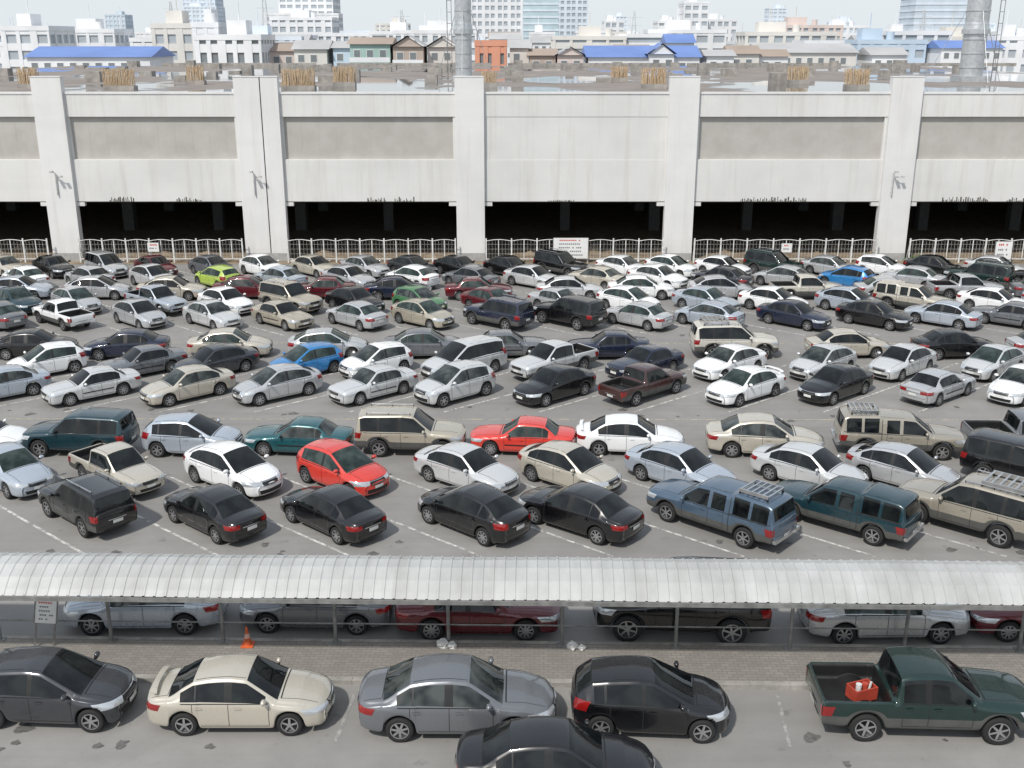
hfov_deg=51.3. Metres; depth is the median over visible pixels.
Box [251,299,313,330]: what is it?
sedan car
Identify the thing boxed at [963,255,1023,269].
sedan car
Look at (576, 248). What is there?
sign board
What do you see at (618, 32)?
apartment building
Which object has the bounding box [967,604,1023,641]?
sedan car
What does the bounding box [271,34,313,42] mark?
house
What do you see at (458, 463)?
sedan car
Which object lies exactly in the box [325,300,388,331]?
sedan car
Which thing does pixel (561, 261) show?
suv
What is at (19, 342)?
sedan car
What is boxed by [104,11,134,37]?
office tower
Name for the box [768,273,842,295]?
pickup truck
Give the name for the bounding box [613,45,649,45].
house
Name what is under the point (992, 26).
office tower
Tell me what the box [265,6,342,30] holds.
office tower
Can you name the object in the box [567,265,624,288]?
sedan car
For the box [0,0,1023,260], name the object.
parking building
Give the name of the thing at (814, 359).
sedan car
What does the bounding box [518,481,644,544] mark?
sedan car
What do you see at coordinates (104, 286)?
sedan car
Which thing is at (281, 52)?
house
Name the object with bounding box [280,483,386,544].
sedan car
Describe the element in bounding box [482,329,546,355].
sedan car
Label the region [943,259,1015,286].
suv
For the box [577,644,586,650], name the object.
rubbish bag
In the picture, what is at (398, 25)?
apartment building
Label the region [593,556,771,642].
suv
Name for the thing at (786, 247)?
sign board
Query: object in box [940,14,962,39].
apartment building
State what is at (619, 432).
sedan car
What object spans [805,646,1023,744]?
pickup truck
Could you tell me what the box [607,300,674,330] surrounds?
sedan car
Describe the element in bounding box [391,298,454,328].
sedan car
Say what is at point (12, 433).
sedan car
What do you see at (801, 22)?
apartment building
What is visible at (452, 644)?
rubbish bag
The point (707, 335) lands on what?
suv
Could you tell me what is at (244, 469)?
sedan car
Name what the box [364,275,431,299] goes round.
sedan car
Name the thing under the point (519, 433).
sedan car
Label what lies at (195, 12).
office tower
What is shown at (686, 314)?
sedan car
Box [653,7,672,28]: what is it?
office tower
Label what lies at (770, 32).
apartment building
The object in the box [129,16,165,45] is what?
apartment building
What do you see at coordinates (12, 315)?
sedan car
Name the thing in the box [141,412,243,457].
hatchback car
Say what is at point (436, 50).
house
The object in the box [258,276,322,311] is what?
suv
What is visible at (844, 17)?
apartment building
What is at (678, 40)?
house
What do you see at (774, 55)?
house
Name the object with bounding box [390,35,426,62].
house
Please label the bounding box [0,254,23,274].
sedan car
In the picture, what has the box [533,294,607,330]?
suv
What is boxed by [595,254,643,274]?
sedan car
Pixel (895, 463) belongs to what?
sedan car
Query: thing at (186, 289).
sedan car
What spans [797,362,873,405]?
sedan car
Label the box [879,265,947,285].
sedan car
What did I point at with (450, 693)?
sedan car
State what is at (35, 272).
sedan car
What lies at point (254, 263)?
sedan car
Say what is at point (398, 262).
sedan car
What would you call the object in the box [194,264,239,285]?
hatchback car
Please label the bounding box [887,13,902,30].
apartment building
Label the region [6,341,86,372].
hatchback car
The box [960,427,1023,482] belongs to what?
suv
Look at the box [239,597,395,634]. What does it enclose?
sedan car
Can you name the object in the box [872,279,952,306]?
suv
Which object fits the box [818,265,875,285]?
hatchback car
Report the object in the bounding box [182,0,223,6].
office tower
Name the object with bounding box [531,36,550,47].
house
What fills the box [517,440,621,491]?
sedan car
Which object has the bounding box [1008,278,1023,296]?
sedan car
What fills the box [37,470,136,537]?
suv
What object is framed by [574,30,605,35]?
apartment building
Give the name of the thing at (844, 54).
warehouse
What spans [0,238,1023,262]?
metal fence
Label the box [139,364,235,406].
sedan car
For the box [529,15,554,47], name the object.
apartment building
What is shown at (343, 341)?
sedan car
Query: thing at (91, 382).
sedan car
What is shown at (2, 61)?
apartment building
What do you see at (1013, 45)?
apartment building
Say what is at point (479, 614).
sedan car
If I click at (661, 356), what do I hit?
sedan car
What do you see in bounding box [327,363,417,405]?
sedan car
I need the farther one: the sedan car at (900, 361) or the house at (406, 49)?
the house at (406, 49)
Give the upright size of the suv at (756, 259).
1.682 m
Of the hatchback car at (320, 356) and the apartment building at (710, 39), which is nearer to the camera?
the hatchback car at (320, 356)
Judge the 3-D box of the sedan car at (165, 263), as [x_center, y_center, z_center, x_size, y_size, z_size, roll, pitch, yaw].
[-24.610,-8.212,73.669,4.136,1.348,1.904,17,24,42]
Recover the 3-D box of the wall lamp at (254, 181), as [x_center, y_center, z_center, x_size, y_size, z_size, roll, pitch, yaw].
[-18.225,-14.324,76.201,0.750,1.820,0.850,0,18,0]
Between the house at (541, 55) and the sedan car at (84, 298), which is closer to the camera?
the sedan car at (84, 298)
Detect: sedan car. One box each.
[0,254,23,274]
[0,274,55,297]
[0,286,43,312]
[0,300,27,330]
[0,328,78,360]
[0,364,51,397]
[0,419,26,445]
[0,441,54,498]
[1,265,49,283]
[31,254,74,278]
[41,365,141,406]
[50,285,102,311]
[63,274,132,299]
[63,595,229,635]
[64,265,114,281]
[83,328,170,360]
[97,344,187,374]
[111,298,166,328]
[128,263,172,284]
[133,254,177,274]
[136,275,206,300]
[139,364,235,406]
[146,653,334,735]
[163,483,266,543]
[171,343,259,371]
[182,299,241,329]
[183,440,282,496]
[187,254,235,273]
[187,327,272,354]
[197,286,254,313]
[212,274,262,296]
[232,363,322,406]
[238,254,280,273]
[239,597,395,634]
[244,416,354,455]
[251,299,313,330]
[254,265,307,282]
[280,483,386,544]
[287,327,368,356]
[289,254,334,277]
[301,275,355,296]
[321,264,375,286]
[324,285,384,310]
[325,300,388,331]
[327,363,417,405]
[339,254,389,276]
[357,653,556,742]
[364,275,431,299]
[384,327,458,355]
[385,264,439,286]
[387,254,437,272]
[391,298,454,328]
[394,599,560,640]
[413,441,519,493]
[417,482,530,545]
[433,254,480,273]
[442,265,500,282]
[444,276,511,300]
[455,716,655,767]
[460,286,511,305]
[470,415,575,455]
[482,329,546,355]
[483,255,525,273]
[503,264,556,286]
[512,363,595,406]
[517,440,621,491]
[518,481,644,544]
[527,287,577,304]
[536,275,603,297]
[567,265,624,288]
[567,330,648,356]
[576,413,684,455]
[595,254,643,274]
[596,285,661,308]
[605,344,684,376]
[607,274,674,299]
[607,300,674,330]
[624,441,735,482]
[627,263,688,287]
[644,254,697,276]
[671,285,740,309]
[674,300,745,324]
[687,274,752,296]
[691,265,754,285]
[692,343,766,379]
[694,255,751,274]
[704,412,823,457]
[705,364,785,406]
[738,285,809,308]
[750,441,868,483]
[753,264,811,284]
[756,299,831,330]
[788,343,857,379]
[796,602,969,644]
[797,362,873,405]
[800,255,851,273]
[804,327,889,358]
[814,285,878,309]
[835,299,912,330]
[845,441,961,485]
[852,275,897,296]
[867,342,936,381]
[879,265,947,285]
[899,367,975,406]
[903,254,961,274]
[904,299,983,329]
[910,327,992,360]
[956,286,1023,307]
[959,343,1023,382]
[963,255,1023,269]
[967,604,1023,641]
[972,301,1023,328]
[986,363,1023,406]
[1004,332,1023,350]
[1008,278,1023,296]
[1015,269,1023,280]
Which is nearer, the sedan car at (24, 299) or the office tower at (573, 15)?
the sedan car at (24, 299)
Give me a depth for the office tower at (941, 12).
567.93 m
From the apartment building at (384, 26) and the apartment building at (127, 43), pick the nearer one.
the apartment building at (127, 43)
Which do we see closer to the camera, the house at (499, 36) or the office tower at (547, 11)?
the house at (499, 36)
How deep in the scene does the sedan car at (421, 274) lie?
69.27 m
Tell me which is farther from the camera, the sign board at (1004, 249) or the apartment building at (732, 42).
the apartment building at (732, 42)
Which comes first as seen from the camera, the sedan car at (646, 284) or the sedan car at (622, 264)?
the sedan car at (646, 284)
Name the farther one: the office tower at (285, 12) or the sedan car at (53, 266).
the office tower at (285, 12)
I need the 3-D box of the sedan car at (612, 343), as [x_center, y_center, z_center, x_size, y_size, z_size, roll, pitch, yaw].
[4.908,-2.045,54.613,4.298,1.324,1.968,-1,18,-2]
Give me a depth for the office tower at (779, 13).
851.31 m
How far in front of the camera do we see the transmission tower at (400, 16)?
434.80 m
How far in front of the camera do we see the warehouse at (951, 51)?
244.20 m
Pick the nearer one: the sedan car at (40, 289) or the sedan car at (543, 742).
the sedan car at (543, 742)
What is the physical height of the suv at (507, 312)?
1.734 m
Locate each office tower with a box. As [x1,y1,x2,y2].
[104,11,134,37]
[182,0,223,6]
[183,3,225,22]
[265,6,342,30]
[278,0,340,12]
[471,0,521,39]
[523,0,558,38]
[558,0,587,35]
[602,8,624,30]
[613,13,627,30]
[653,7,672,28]
[678,0,708,28]
[764,5,786,21]
[898,0,967,30]
[990,23,995,30]
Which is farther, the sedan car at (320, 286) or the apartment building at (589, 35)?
the apartment building at (589, 35)
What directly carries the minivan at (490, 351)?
on the ground at (752, 734)
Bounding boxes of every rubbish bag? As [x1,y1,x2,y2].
[437,638,448,648]
[448,641,456,648]
[566,640,578,650]
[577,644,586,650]
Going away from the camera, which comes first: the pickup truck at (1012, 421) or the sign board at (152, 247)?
the pickup truck at (1012, 421)
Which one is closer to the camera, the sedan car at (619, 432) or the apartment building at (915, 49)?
the sedan car at (619, 432)
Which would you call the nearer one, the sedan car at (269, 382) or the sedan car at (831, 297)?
the sedan car at (269, 382)
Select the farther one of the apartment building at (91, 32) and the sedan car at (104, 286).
the apartment building at (91, 32)
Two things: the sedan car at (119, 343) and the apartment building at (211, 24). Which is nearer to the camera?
the sedan car at (119, 343)
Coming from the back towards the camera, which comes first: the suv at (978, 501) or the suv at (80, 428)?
the suv at (80, 428)
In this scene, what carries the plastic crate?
on the pickup truck at (924, 688)
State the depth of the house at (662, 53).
194.13 m
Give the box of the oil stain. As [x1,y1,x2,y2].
[0,334,1023,766]
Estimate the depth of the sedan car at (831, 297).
63.65 m
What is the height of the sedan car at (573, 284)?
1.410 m
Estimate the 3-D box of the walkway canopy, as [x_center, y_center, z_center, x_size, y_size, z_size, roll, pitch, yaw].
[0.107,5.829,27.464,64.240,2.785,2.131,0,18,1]
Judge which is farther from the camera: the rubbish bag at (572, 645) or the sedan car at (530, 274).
the sedan car at (530, 274)
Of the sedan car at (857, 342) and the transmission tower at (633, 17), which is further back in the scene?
the transmission tower at (633, 17)
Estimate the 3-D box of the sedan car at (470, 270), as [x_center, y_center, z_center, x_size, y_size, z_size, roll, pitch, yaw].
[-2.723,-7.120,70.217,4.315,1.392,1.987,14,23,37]
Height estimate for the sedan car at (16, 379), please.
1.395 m
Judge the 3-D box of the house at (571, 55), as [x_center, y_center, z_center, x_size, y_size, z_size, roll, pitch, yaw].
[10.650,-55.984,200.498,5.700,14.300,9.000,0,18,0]
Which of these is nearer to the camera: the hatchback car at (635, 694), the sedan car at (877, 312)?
the hatchback car at (635, 694)
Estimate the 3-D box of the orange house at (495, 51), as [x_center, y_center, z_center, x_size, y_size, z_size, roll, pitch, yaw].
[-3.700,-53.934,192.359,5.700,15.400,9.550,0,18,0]
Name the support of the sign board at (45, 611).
on the pavement
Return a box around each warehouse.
[24,46,175,67]
[582,46,702,65]
[750,43,859,65]
[925,40,1004,70]
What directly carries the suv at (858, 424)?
on the ground at (752, 734)
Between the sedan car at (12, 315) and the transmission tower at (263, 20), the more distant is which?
the transmission tower at (263, 20)
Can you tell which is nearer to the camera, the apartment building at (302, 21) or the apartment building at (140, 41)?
the apartment building at (140, 41)
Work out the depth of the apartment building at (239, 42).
195.78 m
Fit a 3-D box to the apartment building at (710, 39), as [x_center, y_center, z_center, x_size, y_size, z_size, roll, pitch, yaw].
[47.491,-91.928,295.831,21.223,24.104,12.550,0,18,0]
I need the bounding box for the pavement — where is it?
[0,635,1023,689]
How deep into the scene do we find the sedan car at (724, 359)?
51.06 m
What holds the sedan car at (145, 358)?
on the ground at (752, 734)
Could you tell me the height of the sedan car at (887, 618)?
1.501 m
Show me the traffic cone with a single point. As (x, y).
(247, 642)
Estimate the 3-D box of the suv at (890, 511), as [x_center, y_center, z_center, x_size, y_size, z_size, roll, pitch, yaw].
[10.993,3.950,35.464,4.940,1.676,1.986,14,23,37]
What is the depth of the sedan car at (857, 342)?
54.15 m
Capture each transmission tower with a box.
[262,0,268,25]
[393,10,409,21]
[626,11,641,33]
[915,10,932,30]
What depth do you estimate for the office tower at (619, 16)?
851.77 m
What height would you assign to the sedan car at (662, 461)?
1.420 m
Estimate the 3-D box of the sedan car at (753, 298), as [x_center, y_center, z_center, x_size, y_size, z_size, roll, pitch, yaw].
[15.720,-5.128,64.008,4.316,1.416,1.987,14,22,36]
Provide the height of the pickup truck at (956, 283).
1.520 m
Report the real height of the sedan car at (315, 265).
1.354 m
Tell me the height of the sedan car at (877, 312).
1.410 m
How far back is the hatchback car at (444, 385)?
47.70 m
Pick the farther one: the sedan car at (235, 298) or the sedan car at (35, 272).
the sedan car at (35, 272)
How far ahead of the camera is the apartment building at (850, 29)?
445.65 m
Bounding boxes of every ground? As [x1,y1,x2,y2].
[0,202,1023,263]
[0,264,1023,767]
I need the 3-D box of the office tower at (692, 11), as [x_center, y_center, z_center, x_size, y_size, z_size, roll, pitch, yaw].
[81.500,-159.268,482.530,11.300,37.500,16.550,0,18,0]
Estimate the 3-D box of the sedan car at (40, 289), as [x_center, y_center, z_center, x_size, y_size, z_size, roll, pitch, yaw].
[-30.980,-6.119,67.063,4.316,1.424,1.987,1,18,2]
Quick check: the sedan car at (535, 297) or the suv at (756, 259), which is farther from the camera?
the suv at (756, 259)
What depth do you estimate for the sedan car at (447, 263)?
73.29 m
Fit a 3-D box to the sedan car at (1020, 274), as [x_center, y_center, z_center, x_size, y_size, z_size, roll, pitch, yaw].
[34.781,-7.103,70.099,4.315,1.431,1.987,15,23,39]
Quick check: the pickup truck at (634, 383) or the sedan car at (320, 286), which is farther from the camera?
the sedan car at (320, 286)
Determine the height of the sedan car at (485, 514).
1.488 m
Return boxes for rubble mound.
[0,243,1023,257]
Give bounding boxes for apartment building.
[0,0,76,68]
[0,16,13,67]
[75,4,133,45]
[119,18,129,45]
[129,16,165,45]
[135,27,150,37]
[150,0,194,62]
[191,0,226,59]
[193,1,274,62]
[252,11,303,40]
[269,0,339,33]
[298,33,369,40]
[340,31,368,32]
[369,10,407,36]
[375,10,410,30]
[392,16,477,62]
[419,23,426,29]
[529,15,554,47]
[551,12,626,62]
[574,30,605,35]
[612,31,626,35]
[615,34,662,45]
[643,6,726,50]
[708,6,737,40]
[726,23,742,44]
[735,8,837,44]
[784,6,843,39]
[792,40,844,42]
[827,13,855,24]
[829,10,871,39]
[845,13,927,62]
[882,31,952,43]
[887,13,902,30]
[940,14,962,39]
[987,9,1023,72]
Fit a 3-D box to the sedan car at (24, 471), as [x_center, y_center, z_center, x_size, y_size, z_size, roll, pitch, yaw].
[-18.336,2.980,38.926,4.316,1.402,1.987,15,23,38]
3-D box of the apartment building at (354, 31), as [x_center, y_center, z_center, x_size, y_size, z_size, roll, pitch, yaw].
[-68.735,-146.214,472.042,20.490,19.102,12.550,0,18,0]
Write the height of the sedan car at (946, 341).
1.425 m
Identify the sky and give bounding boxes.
[0,0,1023,38]
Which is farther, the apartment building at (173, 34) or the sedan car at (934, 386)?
the apartment building at (173, 34)
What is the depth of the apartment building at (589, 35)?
279.09 m
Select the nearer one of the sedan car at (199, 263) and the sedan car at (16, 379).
the sedan car at (16, 379)
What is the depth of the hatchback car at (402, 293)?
63.53 m
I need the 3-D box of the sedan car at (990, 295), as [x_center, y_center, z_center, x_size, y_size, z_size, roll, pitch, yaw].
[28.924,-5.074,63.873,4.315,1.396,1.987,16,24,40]
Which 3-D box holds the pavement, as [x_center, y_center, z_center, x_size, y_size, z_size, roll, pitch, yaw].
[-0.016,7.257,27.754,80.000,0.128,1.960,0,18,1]
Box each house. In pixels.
[270,43,294,62]
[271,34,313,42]
[291,40,333,65]
[330,41,349,65]
[347,37,396,62]
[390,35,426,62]
[425,37,454,62]
[474,40,506,65]
[488,32,517,39]
[489,33,521,64]
[507,39,530,64]
[527,48,557,62]
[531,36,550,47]
[555,46,584,62]
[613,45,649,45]
[644,43,676,65]
[660,34,696,45]
[699,50,736,62]
[722,45,762,62]
[759,49,791,62]
[856,47,909,65]
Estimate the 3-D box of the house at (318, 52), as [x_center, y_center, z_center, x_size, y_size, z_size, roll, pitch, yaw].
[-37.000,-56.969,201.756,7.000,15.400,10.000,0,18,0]
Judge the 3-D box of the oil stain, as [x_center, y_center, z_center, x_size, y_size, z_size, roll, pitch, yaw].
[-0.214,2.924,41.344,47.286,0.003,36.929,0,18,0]
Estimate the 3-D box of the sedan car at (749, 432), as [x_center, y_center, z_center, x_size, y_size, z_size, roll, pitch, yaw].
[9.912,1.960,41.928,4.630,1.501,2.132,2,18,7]
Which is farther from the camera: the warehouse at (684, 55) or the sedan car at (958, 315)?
the warehouse at (684, 55)
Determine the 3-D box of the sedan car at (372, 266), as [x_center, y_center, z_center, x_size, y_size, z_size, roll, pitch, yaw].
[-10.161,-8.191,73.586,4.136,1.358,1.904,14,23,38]
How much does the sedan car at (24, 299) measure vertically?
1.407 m
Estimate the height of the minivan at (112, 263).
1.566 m
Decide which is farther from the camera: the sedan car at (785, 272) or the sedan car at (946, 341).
the sedan car at (785, 272)
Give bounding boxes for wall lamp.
[49,171,62,195]
[249,171,261,195]
[890,171,904,195]
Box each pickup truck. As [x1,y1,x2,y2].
[32,297,94,330]
[68,441,165,494]
[124,284,187,312]
[509,339,598,377]
[598,362,686,406]
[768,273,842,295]
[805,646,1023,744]
[926,272,1004,298]
[960,408,1023,437]
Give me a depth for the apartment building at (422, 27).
317.75 m
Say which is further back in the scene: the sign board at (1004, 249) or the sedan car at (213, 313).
the sign board at (1004, 249)
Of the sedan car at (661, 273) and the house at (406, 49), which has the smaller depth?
the sedan car at (661, 273)
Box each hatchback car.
[0,646,138,732]
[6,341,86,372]
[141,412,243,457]
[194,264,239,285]
[268,341,343,372]
[296,438,389,495]
[339,341,412,377]
[392,285,447,309]
[413,359,495,407]
[569,655,730,743]
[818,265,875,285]
[855,254,906,273]
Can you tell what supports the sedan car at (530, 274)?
on the ground at (752, 734)
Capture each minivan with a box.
[84,250,128,276]
[420,335,506,377]
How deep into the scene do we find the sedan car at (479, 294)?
63.65 m
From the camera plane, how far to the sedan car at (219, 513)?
34.62 m
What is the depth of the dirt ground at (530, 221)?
91.60 m
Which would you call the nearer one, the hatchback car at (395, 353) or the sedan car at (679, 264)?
the hatchback car at (395, 353)
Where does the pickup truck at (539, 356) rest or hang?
on the ground at (752, 734)
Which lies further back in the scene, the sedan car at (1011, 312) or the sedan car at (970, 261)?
the sedan car at (970, 261)
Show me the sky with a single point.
(358, 15)
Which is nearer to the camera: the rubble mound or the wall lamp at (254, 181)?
the wall lamp at (254, 181)
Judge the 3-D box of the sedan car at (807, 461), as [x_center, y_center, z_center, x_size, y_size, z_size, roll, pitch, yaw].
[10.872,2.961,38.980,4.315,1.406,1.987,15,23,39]
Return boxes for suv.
[21,407,139,456]
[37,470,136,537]
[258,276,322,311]
[355,403,466,456]
[463,294,534,328]
[533,247,588,274]
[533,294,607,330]
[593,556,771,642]
[646,475,799,547]
[689,316,778,357]
[743,247,804,273]
[775,475,923,545]
[830,402,966,460]
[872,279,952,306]
[899,470,1023,547]
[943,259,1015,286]
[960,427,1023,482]
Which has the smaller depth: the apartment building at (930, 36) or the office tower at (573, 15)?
the apartment building at (930, 36)
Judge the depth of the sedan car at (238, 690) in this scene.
24.83 m
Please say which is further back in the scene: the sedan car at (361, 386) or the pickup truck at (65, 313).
the pickup truck at (65, 313)
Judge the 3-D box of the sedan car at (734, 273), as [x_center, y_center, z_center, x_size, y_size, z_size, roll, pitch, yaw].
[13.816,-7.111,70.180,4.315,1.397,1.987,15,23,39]
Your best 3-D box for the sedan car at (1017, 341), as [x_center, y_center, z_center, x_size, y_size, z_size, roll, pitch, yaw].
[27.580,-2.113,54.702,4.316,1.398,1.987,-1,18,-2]
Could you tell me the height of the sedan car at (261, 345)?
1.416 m
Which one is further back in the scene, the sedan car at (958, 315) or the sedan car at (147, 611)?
the sedan car at (958, 315)
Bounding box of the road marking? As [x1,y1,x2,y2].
[0,271,1023,746]
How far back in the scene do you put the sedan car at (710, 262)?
73.19 m
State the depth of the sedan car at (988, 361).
50.98 m
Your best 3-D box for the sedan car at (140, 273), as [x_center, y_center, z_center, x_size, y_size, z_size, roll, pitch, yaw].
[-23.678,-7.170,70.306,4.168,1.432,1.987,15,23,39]
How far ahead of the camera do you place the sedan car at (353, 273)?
69.47 m
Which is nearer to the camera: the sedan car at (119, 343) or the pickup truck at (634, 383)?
the pickup truck at (634, 383)
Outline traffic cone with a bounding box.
[240,626,254,647]
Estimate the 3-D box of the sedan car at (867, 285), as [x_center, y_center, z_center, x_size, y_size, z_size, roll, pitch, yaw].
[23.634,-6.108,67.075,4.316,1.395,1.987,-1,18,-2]
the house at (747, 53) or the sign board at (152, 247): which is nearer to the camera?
the sign board at (152, 247)
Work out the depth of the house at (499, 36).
329.38 m
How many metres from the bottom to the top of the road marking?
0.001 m
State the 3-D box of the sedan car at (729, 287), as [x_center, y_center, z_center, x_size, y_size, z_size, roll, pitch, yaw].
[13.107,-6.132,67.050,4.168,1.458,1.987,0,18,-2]
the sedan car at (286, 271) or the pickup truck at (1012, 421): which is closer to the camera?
the pickup truck at (1012, 421)
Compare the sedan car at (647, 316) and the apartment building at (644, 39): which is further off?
the apartment building at (644, 39)
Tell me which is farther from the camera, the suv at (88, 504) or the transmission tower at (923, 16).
the transmission tower at (923, 16)
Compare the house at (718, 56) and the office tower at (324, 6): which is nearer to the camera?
the house at (718, 56)
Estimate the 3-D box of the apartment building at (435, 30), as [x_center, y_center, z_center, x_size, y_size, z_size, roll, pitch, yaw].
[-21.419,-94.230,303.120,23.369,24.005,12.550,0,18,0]
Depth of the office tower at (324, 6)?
565.92 m
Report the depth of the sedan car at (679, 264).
72.91 m
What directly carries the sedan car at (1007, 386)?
on the ground at (752, 734)
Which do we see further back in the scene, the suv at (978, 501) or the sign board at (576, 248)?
the sign board at (576, 248)
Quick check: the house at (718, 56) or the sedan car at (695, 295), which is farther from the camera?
the house at (718, 56)
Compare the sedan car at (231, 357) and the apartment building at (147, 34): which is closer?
the sedan car at (231, 357)
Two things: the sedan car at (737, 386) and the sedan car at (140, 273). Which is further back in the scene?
the sedan car at (140, 273)
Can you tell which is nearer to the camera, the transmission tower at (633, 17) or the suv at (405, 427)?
the suv at (405, 427)
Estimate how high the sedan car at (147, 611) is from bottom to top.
1.487 m
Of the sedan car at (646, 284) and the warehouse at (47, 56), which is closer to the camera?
the sedan car at (646, 284)
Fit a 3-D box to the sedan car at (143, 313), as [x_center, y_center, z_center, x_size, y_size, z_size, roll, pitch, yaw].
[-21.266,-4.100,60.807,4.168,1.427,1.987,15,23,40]
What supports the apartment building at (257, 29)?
on the ground at (752, 734)
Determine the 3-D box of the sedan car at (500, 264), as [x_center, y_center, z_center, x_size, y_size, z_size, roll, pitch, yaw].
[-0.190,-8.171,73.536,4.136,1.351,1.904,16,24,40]
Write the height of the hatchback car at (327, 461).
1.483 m
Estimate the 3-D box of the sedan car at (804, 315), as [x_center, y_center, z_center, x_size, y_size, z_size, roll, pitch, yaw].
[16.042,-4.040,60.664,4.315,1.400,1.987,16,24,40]
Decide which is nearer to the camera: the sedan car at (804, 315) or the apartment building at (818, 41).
the sedan car at (804, 315)
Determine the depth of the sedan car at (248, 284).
66.45 m
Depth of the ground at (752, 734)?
34.61 m
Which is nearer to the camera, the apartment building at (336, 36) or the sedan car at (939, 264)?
the sedan car at (939, 264)
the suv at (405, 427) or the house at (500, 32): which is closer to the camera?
the suv at (405, 427)
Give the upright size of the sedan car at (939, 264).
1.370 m
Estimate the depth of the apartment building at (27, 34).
229.19 m
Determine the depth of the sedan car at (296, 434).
41.48 m
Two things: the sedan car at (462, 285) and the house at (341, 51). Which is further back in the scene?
the house at (341, 51)
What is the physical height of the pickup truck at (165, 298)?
1.549 m
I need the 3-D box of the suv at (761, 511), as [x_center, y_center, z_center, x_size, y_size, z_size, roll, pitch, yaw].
[6.860,3.892,35.332,5.097,1.867,2.048,15,23,39]
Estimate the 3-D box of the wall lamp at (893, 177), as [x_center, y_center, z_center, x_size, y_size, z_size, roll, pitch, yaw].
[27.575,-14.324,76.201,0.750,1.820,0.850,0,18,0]
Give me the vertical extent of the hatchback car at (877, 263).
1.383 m
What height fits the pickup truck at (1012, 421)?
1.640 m
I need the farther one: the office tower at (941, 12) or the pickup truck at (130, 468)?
the office tower at (941, 12)
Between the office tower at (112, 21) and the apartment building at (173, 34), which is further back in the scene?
the office tower at (112, 21)
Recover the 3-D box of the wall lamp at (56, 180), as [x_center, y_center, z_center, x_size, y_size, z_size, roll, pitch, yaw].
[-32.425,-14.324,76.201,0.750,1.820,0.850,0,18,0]
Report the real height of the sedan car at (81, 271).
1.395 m
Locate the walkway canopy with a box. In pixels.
[0,552,1023,652]
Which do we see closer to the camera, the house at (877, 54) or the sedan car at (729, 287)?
the sedan car at (729, 287)
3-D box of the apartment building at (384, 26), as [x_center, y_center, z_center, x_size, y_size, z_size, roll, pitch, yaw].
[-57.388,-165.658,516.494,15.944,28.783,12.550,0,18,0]
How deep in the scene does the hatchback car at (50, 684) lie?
25.00 m
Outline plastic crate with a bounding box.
[845,678,877,700]
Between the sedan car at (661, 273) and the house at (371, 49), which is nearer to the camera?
the sedan car at (661, 273)
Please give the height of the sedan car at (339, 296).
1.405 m
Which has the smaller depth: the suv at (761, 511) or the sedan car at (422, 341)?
the suv at (761, 511)
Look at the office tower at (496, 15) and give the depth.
472.93 m
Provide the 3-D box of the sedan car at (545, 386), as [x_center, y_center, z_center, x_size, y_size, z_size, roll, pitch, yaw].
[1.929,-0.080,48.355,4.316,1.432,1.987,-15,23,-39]
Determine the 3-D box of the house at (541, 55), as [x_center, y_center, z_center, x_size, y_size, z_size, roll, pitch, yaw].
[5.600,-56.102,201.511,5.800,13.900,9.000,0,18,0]
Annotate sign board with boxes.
[33,601,58,645]
[147,243,159,251]
[553,238,588,258]
[781,243,792,251]
[994,242,1013,258]
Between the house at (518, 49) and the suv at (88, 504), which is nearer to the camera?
the suv at (88, 504)
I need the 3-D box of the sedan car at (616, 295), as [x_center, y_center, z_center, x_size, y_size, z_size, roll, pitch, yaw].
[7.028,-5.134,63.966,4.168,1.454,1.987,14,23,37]
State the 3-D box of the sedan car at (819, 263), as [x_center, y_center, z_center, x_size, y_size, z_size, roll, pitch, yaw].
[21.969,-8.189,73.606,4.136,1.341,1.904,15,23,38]
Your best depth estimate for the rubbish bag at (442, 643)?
28.29 m
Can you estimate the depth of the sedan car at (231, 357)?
51.51 m
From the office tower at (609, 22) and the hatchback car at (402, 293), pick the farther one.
the office tower at (609, 22)
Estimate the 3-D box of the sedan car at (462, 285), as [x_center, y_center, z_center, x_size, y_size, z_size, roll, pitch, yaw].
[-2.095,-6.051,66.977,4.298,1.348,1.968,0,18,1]
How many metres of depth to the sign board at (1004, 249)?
77.22 m
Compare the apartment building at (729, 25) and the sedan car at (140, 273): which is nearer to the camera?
the sedan car at (140, 273)

